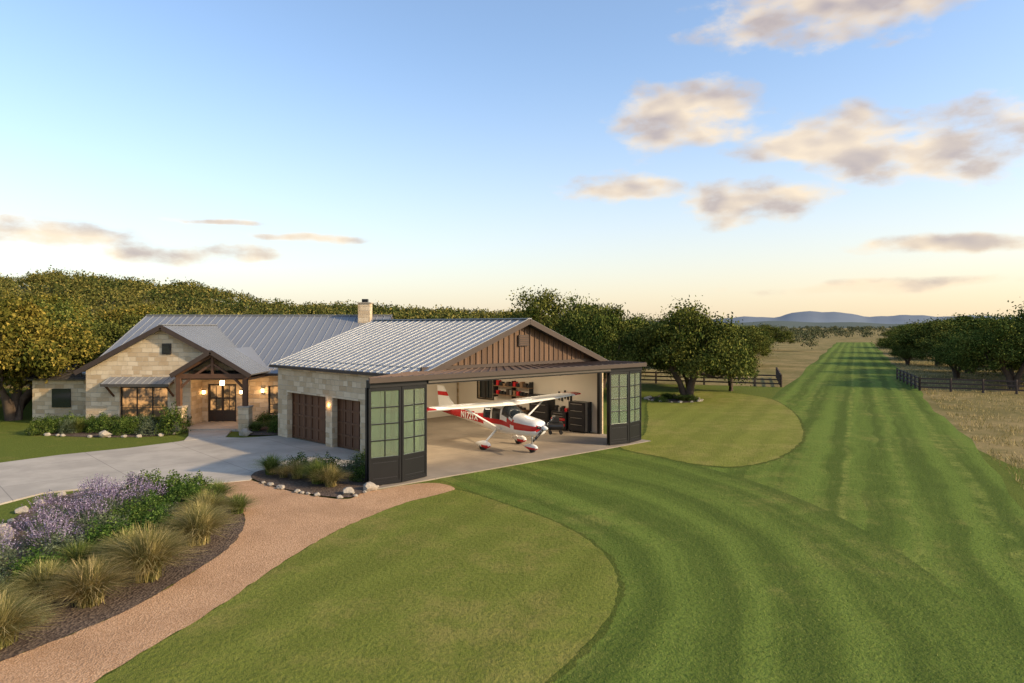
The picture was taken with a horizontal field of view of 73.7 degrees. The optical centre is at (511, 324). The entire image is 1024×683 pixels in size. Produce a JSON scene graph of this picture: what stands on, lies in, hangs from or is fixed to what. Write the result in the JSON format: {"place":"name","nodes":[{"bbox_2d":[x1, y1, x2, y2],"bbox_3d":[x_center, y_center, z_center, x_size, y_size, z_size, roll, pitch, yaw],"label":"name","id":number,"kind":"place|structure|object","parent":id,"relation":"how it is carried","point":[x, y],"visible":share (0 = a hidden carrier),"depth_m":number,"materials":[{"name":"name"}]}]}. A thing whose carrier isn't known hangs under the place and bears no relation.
{"place":"outdoors","nodes":[
{"label":"outdoors","id":0,"kind":"place"},
{"bbox_2d":[6,286,246,314],"bbox_3d":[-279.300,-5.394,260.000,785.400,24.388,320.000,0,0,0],"label":"wooded hill","id":1,"kind":"structure","parent":0,"point":[106,302],"depth_m":202.44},
{"bbox_2d":[0,265,552,321],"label":"hill forest","id":2,"kind":"object","parent":1,"relation":"on","point":[193,296],"visible":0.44,"depth_m":198.79,"materials":[{"name":"green plant"}]},
{"bbox_2d":[0,436,363,504],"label":"driveway","id":3,"kind":"structure","parent":0,"point":[226,459],"depth_m":30.50,"materials":[{"name":"concrete"}]},
{"bbox_2d":[251,464,382,496],"bbox_3d":[-7.482,6.134,27.666,6.586,0.001,4.703,0,0,33],"label":"planting bed","id":4,"kind":"object","parent":3,"relation":"on","point":[305,484],"visible":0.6,"depth_m":26.27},
{"bbox_2d":[251,452,289,474],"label":"green grass clump","id":5,"kind":"object","parent":4,"relation":"on","point":[270,463],"visible":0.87,"depth_m":27.96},
{"bbox_2d":[289,457,347,483],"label":"green grass clump","id":6,"kind":"object","parent":4,"relation":"on","point":[316,466],"visible":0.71,"depth_m":26.37,"materials":[{"name":"plant"}]},
{"bbox_2d":[337,453,364,477],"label":"sage shrub","id":7,"kind":"object","parent":4,"relation":"on","point":[349,465],"visible":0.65,"depth_m":27.80,"materials":[{"name":"green plant"}]},
{"bbox_2d":[349,463,364,481],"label":"shrub","id":8,"kind":"object","parent":4,"relation":"on","point":[359,470],"visible":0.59,"depth_m":26.86,"materials":[{"name":"green plant"}]},
{"bbox_2d":[184,430,231,440],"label":"entry walkway","id":9,"kind":"structure","parent":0,"point":[200,434],"depth_m":38.20,"materials":[{"name":"concrete"}]},
{"bbox_2d":[0,480,454,682],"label":"gravel path","id":10,"kind":"structure","parent":0,"point":[280,527],"depth_m":16.43,"materials":[{"name":"gravel"}]},
{"bbox_2d":[277,459,311,478],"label":"ornamental grass","id":11,"kind":"object","parent":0,"point":[296,468],"depth_m":27.19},
{"bbox_2d":[306,463,350,486],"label":"ornamental grass","id":12,"kind":"object","parent":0,"point":[330,478],"depth_m":25.86,"materials":[{"name":"plant"}]},
{"bbox_2d":[94,490,618,682],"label":"front lawn","id":13,"kind":"structure","parent":0,"point":[238,636],"depth_m":14.84,"materials":[{"name":"plant"}]},
{"bbox_2d":[0,383,1023,682],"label":"lawn","id":14,"kind":"structure","parent":0,"point":[16,443],"depth_m":29.08,"materials":[{"name":"plant"}]},
{"bbox_2d":[6,296,101,384],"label":"oak tree","id":15,"kind":"object","parent":14,"relation":"on","point":[65,318],"visible":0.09,"depth_m":57.79,"materials":[{"name":"green plant"}]},
{"bbox_2d":[23,363,85,420],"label":"side wing","id":16,"kind":"structure","parent":14,"relation":"on","point":[61,394],"depth_m":44.00,"materials":[{"name":"stone"}]},
{"bbox_2d":[0,290,109,420],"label":"oak tree","id":17,"kind":"object","parent":14,"relation":"on","point":[36,348],"visible":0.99,"depth_m":43.35,"materials":[{"name":"green plant"}]},
{"bbox_2d":[68,316,137,362],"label":"oak tree","id":18,"kind":"object","parent":14,"relation":"on","point":[114,333],"visible":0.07,"depth_m":54.95,"materials":[{"name":"green plant"}]},
{"bbox_2d":[38,428,182,436],"bbox_3d":[-23.439,6.176,39.651,9.810,0.001,4.137,0,0,0],"label":"house bed","id":19,"kind":"object","parent":14,"relation":"on","point":[84,434],"visible":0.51,"depth_m":38.52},
{"bbox_2d":[23,416,57,434],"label":"shrub","id":20,"kind":"object","parent":19,"relation":"on","point":[33,424],"visible":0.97,"depth_m":38.44,"materials":[{"name":"green plant"}]},
{"bbox_2d":[31,413,61,434],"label":"shrub","id":21,"kind":"object","parent":19,"relation":"on","point":[51,421],"visible":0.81,"depth_m":39.02,"materials":[{"name":"green plant"}]},
{"bbox_2d":[82,411,117,432],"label":"shrub","id":22,"kind":"object","parent":19,"relation":"on","point":[103,422],"visible":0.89,"depth_m":39.35,"materials":[{"name":"green plant"}]},
{"bbox_2d":[109,415,138,435],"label":"shrub","id":23,"kind":"object","parent":19,"relation":"on","point":[119,428],"visible":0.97,"depth_m":38.49,"materials":[{"name":"green plant"}]},
{"bbox_2d":[134,420,164,435],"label":"sage shrub","id":24,"kind":"object","parent":19,"relation":"on","point":[141,432],"visible":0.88,"depth_m":38.45,"materials":[{"name":"green plant"}]},
{"bbox_2d":[154,399,190,434],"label":"shrub","id":25,"kind":"object","parent":19,"relation":"on","point":[175,417],"visible":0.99,"depth_m":38.72,"materials":[{"name":"green plant"}]},
{"bbox_2d":[0,487,244,660],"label":"planting bed","id":26,"kind":"object","parent":14,"relation":"on","point":[74,619],"visible":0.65,"depth_m":16.05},
{"bbox_2d":[0,541,39,582],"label":"sage shrub","id":27,"kind":"object","parent":26,"relation":"on","point":[11,556],"visible":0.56,"depth_m":16.53,"materials":[{"name":"green plant"}]},
{"bbox_2d":[0,578,45,606],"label":"ornamental grass","id":28,"kind":"object","parent":26,"relation":"on","point":[6,588],"depth_m":14.39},
{"bbox_2d":[1,544,66,590],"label":"shrub","id":29,"kind":"object","parent":26,"relation":"on","point":[28,560],"visible":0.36,"depth_m":16.27,"materials":[{"name":"green plant"}]},
{"bbox_2d":[0,556,81,601],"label":"ornamental grass","id":30,"kind":"object","parent":26,"relation":"on","point":[30,580],"depth_m":15.26,"materials":[{"name":"plant"}]},
{"bbox_2d":[0,589,82,654],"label":"ornamental grass","id":31,"kind":"object","parent":26,"relation":"on","point":[11,621],"depth_m":13.23,"materials":[{"name":"plant"}]},
{"bbox_2d":[11,506,72,551],"bbox_3d":[-13.012,5.607,19.000,1.442,1.175,1.449,0,0,-21],"label":"lavender plant","id":32,"kind":"object","parent":26,"relation":"on","point":[39,517],"visible":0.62,"depth_m":18.90,"materials":[{"name":"purple plant"}]},
{"bbox_2d":[21,489,74,530],"bbox_3d":[-14.052,5.599,20.802,1.237,1.176,1.299,0,0,0],"label":"lavender plant","id":33,"kind":"object","parent":26,"relation":"on","point":[51,499],"visible":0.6,"depth_m":20.75,"materials":[{"name":"purple plant"}]},
{"bbox_2d":[23,517,83,555],"bbox_3d":[-12.211,5.654,18.197,1.339,1.077,1.346,0,0,-39],"label":"lavender plant","id":34,"kind":"object","parent":26,"relation":"on","point":[48,532],"visible":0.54,"depth_m":18.12,"materials":[{"name":"purple plant"}]},
{"bbox_2d":[35,528,96,563],"bbox_3d":[-11.740,5.715,17.785,1.482,0.902,1.609,0,0,9],"label":"sage shrub","id":35,"kind":"object","parent":26,"relation":"on","point":[60,544],"visible":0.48,"depth_m":17.75,"materials":[{"name":"green plant"}]},
{"bbox_2d":[39,539,106,565],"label":"green grass clump","id":36,"kind":"object","parent":26,"relation":"on","point":[74,552],"visible":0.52,"depth_m":17.13,"materials":[{"name":"plant"}]},
{"bbox_2d":[58,494,110,537],"bbox_3d":[-12.552,5.599,20.196,1.237,1.176,1.299,0,0,8],"label":"lavender plant","id":37,"kind":"object","parent":26,"relation":"on","point":[82,508],"visible":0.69,"depth_m":20.12,"materials":[{"name":"purple plant"}]},
{"bbox_2d":[26,553,149,609],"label":"ornamental grass","id":38,"kind":"object","parent":26,"relation":"on","point":[90,585],"depth_m":14.97,"materials":[{"name":"plant"}]},
{"bbox_2d":[70,479,118,517],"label":"lavender plant","id":39,"kind":"object","parent":26,"relation":"on","point":[81,492],"visible":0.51,"depth_m":22.20,"materials":[{"name":"purple plant"}]},
{"bbox_2d":[68,517,139,559],"bbox_3d":[-10.817,5.702,18.643,1.875,0.946,2.060,0,0,10],"label":"shrub","id":40,"kind":"object","parent":26,"relation":"on","point":[95,535],"visible":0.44,"depth_m":18.55,"materials":[{"name":"green plant"}]},
{"bbox_2d":[77,507,138,548],"bbox_3d":[-11.502,5.665,19.446,1.743,1.002,1.606,0,0,27],"label":"sage shrub","id":41,"kind":"object","parent":26,"relation":"on","point":[123,519],"visible":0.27,"depth_m":19.36,"materials":[{"name":"green plant"}]},
{"bbox_2d":[83,483,133,523],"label":"lavender plant","id":42,"kind":"object","parent":26,"relation":"on","point":[114,504],"visible":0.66,"depth_m":21.67,"materials":[{"name":"purple plant"}]},
{"bbox_2d":[99,496,155,535],"bbox_3d":[-11.431,5.654,20.492,1.779,1.039,1.580,0,0,-40],"label":"shrub","id":43,"kind":"object","parent":26,"relation":"on","point":[131,507],"visible":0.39,"depth_m":20.43,"materials":[{"name":"green plant"}]},
{"bbox_2d":[111,472,151,507],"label":"lavender plant","id":44,"kind":"object","parent":26,"relation":"on","point":[132,480],"visible":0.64,"depth_m":23.34,"materials":[{"name":"purple plant"}]},
{"bbox_2d":[117,468,163,498],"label":"shrub","id":45,"kind":"object","parent":26,"relation":"on","point":[148,475],"visible":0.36,"depth_m":24.73,"materials":[{"name":"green plant"}]},
{"bbox_2d":[76,521,212,583],"bbox_3d":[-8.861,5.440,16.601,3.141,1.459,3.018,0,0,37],"label":"ornamental grass","id":46,"kind":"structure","parent":26,"relation":"on","point":[152,551],"depth_m":16.46,"materials":[{"name":"plant"}]},
{"bbox_2d":[129,481,167,510],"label":"lavender plant","id":47,"kind":"object","parent":26,"relation":"on","point":[146,486],"visible":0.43,"depth_m":22.68,"materials":[{"name":"purple plant"}]},
{"bbox_2d":[128,486,180,523],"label":"shrub","id":48,"kind":"object","parent":26,"relation":"on","point":[157,500],"visible":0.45,"depth_m":21.70,"materials":[{"name":"green plant"}]},
{"bbox_2d":[126,503,184,536],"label":"shrub","id":49,"kind":"object","parent":26,"relation":"on","point":[153,518],"visible":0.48,"depth_m":19.76,"materials":[{"name":"green plant"}]},
{"bbox_2d":[148,469,196,501],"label":"shrub","id":50,"kind":"object","parent":26,"relation":"on","point":[173,479],"visible":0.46,"depth_m":24.22,"materials":[{"name":"green plant"}]},
{"bbox_2d":[163,474,200,504],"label":"shrub","id":51,"kind":"object","parent":26,"relation":"on","point":[182,488],"visible":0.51,"depth_m":23.47,"materials":[{"name":"green plant"}]},
{"bbox_2d":[173,483,216,507],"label":"shrub","id":52,"kind":"object","parent":26,"relation":"on","point":[194,491],"visible":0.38,"depth_m":22.82,"materials":[{"name":"green plant"}]},
{"bbox_2d":[147,500,243,546],"bbox_3d":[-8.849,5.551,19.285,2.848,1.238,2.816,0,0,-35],"label":"ornamental grass","id":53,"kind":"object","parent":26,"relation":"on","point":[200,523],"depth_m":19.15,"materials":[{"name":"plant"}]},
{"bbox_2d":[167,486,245,513],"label":"ornamental grass","id":54,"kind":"object","parent":26,"relation":"on","point":[208,498],"depth_m":21.74,"materials":[{"name":"plant"}]},
{"bbox_2d":[201,478,241,500],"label":"green grass clump","id":55,"kind":"object","parent":26,"relation":"on","point":[221,486],"visible":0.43,"depth_m":23.91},
{"bbox_2d":[222,491,261,513],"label":"green grass clump","id":56,"kind":"object","parent":26,"relation":"on","point":[242,501],"visible":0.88,"depth_m":22.34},
{"bbox_2d":[110,304,198,334],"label":"oak tree","id":57,"kind":"object","parent":14,"relation":"on","point":[132,318],"visible":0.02,"depth_m":68.69,"materials":[{"name":"green plant"}]},
{"bbox_2d":[86,330,277,424],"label":"stone walls","id":58,"kind":"structure","parent":14,"relation":"on","point":[145,357],"depth_m":41.36,"materials":[{"name":"stone"}]},
{"bbox_2d":[100,376,175,396],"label":"awning","id":59,"kind":"object","parent":58,"relation":"attached to","point":[136,381],"depth_m":40.71,"materials":[{"name":"metal"}]},
{"bbox_2d":[121,344,277,416],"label":"windows","id":60,"kind":"structure","parent":58,"relation":"attached to","point":[136,401],"depth_m":41.53,"materials":[{"name":"black"}]},
{"bbox_2d":[208,384,235,421],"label":"entry doors","id":61,"kind":"structure","parent":58,"relation":"attached to","point":[221,403],"depth_m":42.95,"materials":[{"name":"black"}]},
{"bbox_2d":[73,315,392,376],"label":"house roof","id":62,"kind":"structure","parent":58,"relation":"on","point":[269,339],"depth_m":47.08,"materials":[{"name":"metal"}]},
{"bbox_2d":[357,299,372,322],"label":"chimney","id":63,"kind":"object","parent":62,"relation":"on","point":[364,310],"visible":0.88,"depth_m":48.88,"materials":[{"name":"stone"}]},
{"bbox_2d":[169,347,269,430],"bbox_3d":[-17.400,3.818,42.617,4.735,4.803,6.565,0,0,0],"label":"entry porch","id":64,"kind":"object","parent":14,"relation":"on","point":[246,362],"visible":0.94,"depth_m":39.65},
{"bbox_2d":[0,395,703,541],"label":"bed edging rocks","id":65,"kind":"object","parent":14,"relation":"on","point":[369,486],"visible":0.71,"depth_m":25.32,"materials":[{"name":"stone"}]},
{"bbox_2d":[97,488,625,682],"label":"lawn edge band","id":66,"kind":"object","parent":14,"relation":"on","point":[586,648],"visible":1,"depth_m":14.37,"materials":[{"name":"green plant"}]},
{"bbox_2d":[269,318,649,489],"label":"aircraft hangar","id":67,"kind":"structure","parent":14,"relation":"on","point":[369,386],"depth_m":34.44,"materials":[{"name":"metal"}]},
{"bbox_2d":[292,393,325,443],"bbox_3d":[-10.641,4.790,36.210,4.080,2.700,0.200,0,0,43],"label":"garage door","id":68,"kind":"structure","parent":67,"relation":"in","point":[308,411],"depth_m":36.40,"materials":[{"name":"brown wood"}]},
{"bbox_2d":[337,398,359,450],"bbox_3d":[-7.918,4.790,33.705,2.680,2.700,0.200,0,0,43],"label":"garage door","id":69,"kind":"structure","parent":67,"relation":"in","point":[348,411],"depth_m":33.95,"materials":[{"name":"brown wood"}]},
{"bbox_2d":[477,380,493,399],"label":"interior windows","id":70,"kind":"structure","parent":67,"relation":"in","point":[486,387],"depth_m":44.93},
{"bbox_2d":[427,385,580,452],"bbox_3d":[-1.007,4.759,34.439,8.765,2.777,8.981,0,0,7],"label":"airplane","id":71,"kind":"object","parent":67,"relation":"on","point":[509,417],"visible":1,"depth_m":33.66,"materials":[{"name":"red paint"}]},
{"bbox_2d":[493,380,532,397],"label":"wall shelf","id":72,"kind":"object","parent":67,"relation":"attached to","point":[512,392],"depth_m":42.78,"materials":[{"name":"brown wood"}]},
{"bbox_2d":[529,394,554,423],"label":"tool cabinet","id":73,"kind":"object","parent":67,"relation":"on","point":[542,410],"visible":0.41,"depth_m":40.73,"materials":[{"name":"metal"}]},
{"bbox_2d":[551,390,571,430],"bbox_3d":[2.895,5.000,40.101,1.100,2.300,0.669,0,0,43],"label":"tool chest","id":74,"kind":"object","parent":67,"relation":"on","point":[561,412],"visible":0.48,"depth_m":39.85,"materials":[{"name":"metal"}]},
{"bbox_2d":[568,400,591,433],"bbox_3d":[3.884,5.275,39.182,1.200,1.750,0.654,0,0,43],"label":"tool cabinet","id":75,"kind":"object","parent":67,"relation":"on","point":[579,416],"visible":1,"depth_m":38.92,"materials":[{"name":"metal"}]},
{"bbox_2d":[491,285,629,341],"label":"oak tree","id":76,"kind":"object","parent":14,"relation":"on","point":[534,310],"visible":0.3,"depth_m":61.07,"materials":[{"name":"green plant"}]},
{"bbox_2d":[543,299,645,374],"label":"oak tree","id":77,"kind":"object","parent":14,"relation":"on","point":[597,327],"visible":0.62,"depth_m":57.68,"materials":[{"name":"green plant"}]},
{"bbox_2d":[559,289,644,387],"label":"oak tree","id":78,"kind":"object","parent":14,"relation":"on","point":[579,306],"visible":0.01,"depth_m":65.90,"materials":[{"name":"green plant"}]},
{"bbox_2d":[584,315,676,396],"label":"oak tree","id":79,"kind":"object","parent":14,"relation":"on","point":[629,355],"visible":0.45,"depth_m":57.66,"materials":[{"name":"green plant"}]},
{"bbox_2d":[626,313,667,383],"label":"oak tree","id":80,"kind":"object","parent":14,"relation":"on","point":[649,322],"visible":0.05,"depth_m":71.48,"materials":[{"name":"green plant"}]},
{"bbox_2d":[655,354,720,387],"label":"oak tree","id":81,"kind":"object","parent":14,"relation":"on","point":[709,370],"visible":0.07,"depth_m":65.57,"materials":[{"name":"green plant"}]},
{"bbox_2d":[618,391,806,467],"bbox_3d":[14.112,6.184,46.716,10.690,0.001,35.650,0,0,15],"label":"oval lawn edge","id":82,"kind":"object","parent":14,"relation":"on","point":[781,456],"visible":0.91,"depth_m":34.48,"materials":[{"name":"green plant"}]},
{"bbox_2d":[440,447,1023,682],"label":"mown grass swath","id":83,"kind":"object","parent":14,"relation":"on","point":[572,480],"visible":1,"depth_m":16.10,"materials":[{"name":"plant"}]},
{"bbox_2d":[707,342,762,390],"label":"oak tree","id":84,"kind":"object","parent":14,"relation":"on","point":[751,356],"visible":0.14,"depth_m":63.22,"materials":[{"name":"green plant"}]},
{"bbox_2d":[617,342,1023,651],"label":"runway","id":85,"kind":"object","parent":14,"relation":"on","point":[843,398],"visible":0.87,"depth_m":27.91,"materials":[{"name":"green plant"}]},
{"bbox_2d":[0,0,1023,320],"label":"sky","id":86,"kind":"structure","parent":0,"point":[753,158],"materials":[{"name":"blue"}]},
{"bbox_2d":[4,328,1023,468],"bbox_3d":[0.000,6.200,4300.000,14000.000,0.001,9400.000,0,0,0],"label":"ground","id":87,"kind":"structure","parent":0,"point":[792,361],"depth_m":69.99,"materials":[{"name":"plant"}]},
{"bbox_2d":[14,293,107,381],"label":"oak tree","id":88,"kind":"object","parent":87,"relation":"on","point":[59,304],"visible":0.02,"depth_m":74.00,"materials":[{"name":"green plant"}]},
{"bbox_2d":[31,290,96,324],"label":"oak tree","id":89,"kind":"object","parent":87,"relation":"on","point":[51,298],"visible":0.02,"depth_m":85.63,"materials":[{"name":"green plant"}]},
{"bbox_2d":[87,302,164,326],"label":"oak tree","id":90,"kind":"object","parent":87,"relation":"on","point":[116,315],"visible":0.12,"depth_m":77.78,"materials":[{"name":"green plant"}]},
{"bbox_2d":[641,371,781,386],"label":"ranch fence","id":91,"kind":"object","parent":87,"relation":"on","point":[703,381],"visible":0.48,"depth_m":70.07,"materials":[{"name":"brown wood"}]},
{"bbox_2d":[716,322,777,358],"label":"oak tree","id":92,"kind":"object","parent":87,"relation":"on","point":[759,342],"visible":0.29,"depth_m":99.49,"materials":[{"name":"green plant"}]},
{"bbox_2d":[747,323,796,343],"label":"oak tree","id":93,"kind":"object","parent":87,"relation":"on","point":[774,330],"visible":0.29,"depth_m":164.13,"materials":[{"name":"green plant"}]},
{"bbox_2d":[746,325,825,348],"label":"field trees","id":94,"kind":"object","parent":87,"relation":"on","point":[810,339],"visible":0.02,"depth_m":159.84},
{"bbox_2d":[776,325,896,338],"bbox_3d":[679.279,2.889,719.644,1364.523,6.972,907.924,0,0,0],"label":"distant treeline","id":95,"kind":"object","parent":87,"relation":"on","point":[864,331],"visible":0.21,"depth_m":407.76,"materials":[{"name":"plant"}]},
{"bbox_2d":[871,329,912,358],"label":"oak tree","id":96,"kind":"object","parent":87,"relation":"on","point":[883,341],"visible":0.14,"depth_m":123.36,"materials":[{"name":"green plant"}]},
{"bbox_2d":[888,340,926,364],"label":"oak tree","id":97,"kind":"object","parent":87,"relation":"on","point":[903,352],"visible":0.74,"depth_m":105.64,"materials":[{"name":"green plant"}]},
{"bbox_2d":[896,368,920,390],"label":"ranch fence","id":98,"kind":"object","parent":87,"relation":"on","point":[910,378],"visible":0.95,"depth_m":70.06,"materials":[{"name":"brown wood"}]},
{"bbox_2d":[887,317,969,365],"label":"oak tree","id":99,"kind":"object","parent":87,"relation":"on","point":[909,336],"visible":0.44,"depth_m":104.53,"materials":[{"name":"green plant"}]},
{"bbox_2d":[909,326,977,372],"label":"oak tree","id":100,"kind":"object","parent":87,"relation":"on","point":[927,350],"visible":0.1,"depth_m":91.01,"materials":[{"name":"green plant"}]},
{"bbox_2d":[928,338,978,378],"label":"oak tree","id":101,"kind":"object","parent":87,"relation":"on","point":[941,357],"visible":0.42,"depth_m":78.85,"materials":[{"name":"green plant"}]},
{"bbox_2d":[892,359,1023,486],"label":"field grass","id":102,"kind":"structure","parent":87,"relation":"on","point":[971,419],"depth_m":50.39,"materials":[{"name":"plant"}]},
{"bbox_2d":[921,378,1023,393],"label":"ranch fence","id":103,"kind":"object","parent":87,"relation":"on","point":[1016,386],"visible":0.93,"depth_m":62.56,"materials":[{"name":"brown wood"}]},
{"bbox_2d":[939,313,1023,388],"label":"oak tree","id":104,"kind":"object","parent":87,"relation":"on","point":[1000,347],"visible":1,"depth_m":65.53,"materials":[{"name":"green plant"}]},
{"bbox_2d":[944,309,1020,341],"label":"oak tree","id":105,"kind":"object","parent":87,"relation":"on","point":[970,319],"visible":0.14,"depth_m":84.13,"materials":[{"name":"green plant"}]},
{"bbox_2d":[968,300,1023,359],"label":"oak tree","id":106,"kind":"object","parent":87,"relation":"on","point":[1019,318],"visible":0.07,"depth_m":70.86,"materials":[{"name":"green plant"}]},
{"bbox_2d":[621,391,802,466],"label":"oval lawn","id":107,"kind":"structure","parent":0,"point":[730,425],"depth_m":40.01,"materials":[{"name":"plant"}]},
{"bbox_2d":[624,295,761,395],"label":"oak tree","id":108,"kind":"object","parent":107,"relation":"on","point":[701,339],"visible":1,"depth_m":54.77,"materials":[{"name":"green plant"}]},
{"bbox_2d":[683,319,1015,327],"bbox_3d":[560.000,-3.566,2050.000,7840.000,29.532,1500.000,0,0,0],"label":"hills","id":109,"kind":"structure","parent":0,"point":[792,324],"depth_m":1521.38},
{"bbox_2d":[713,311,1021,323],"bbox_3d":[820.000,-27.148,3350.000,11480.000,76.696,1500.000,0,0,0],"label":"distant hills","id":110,"kind":"structure","parent":0,"point":[815,316],"depth_m":2839.07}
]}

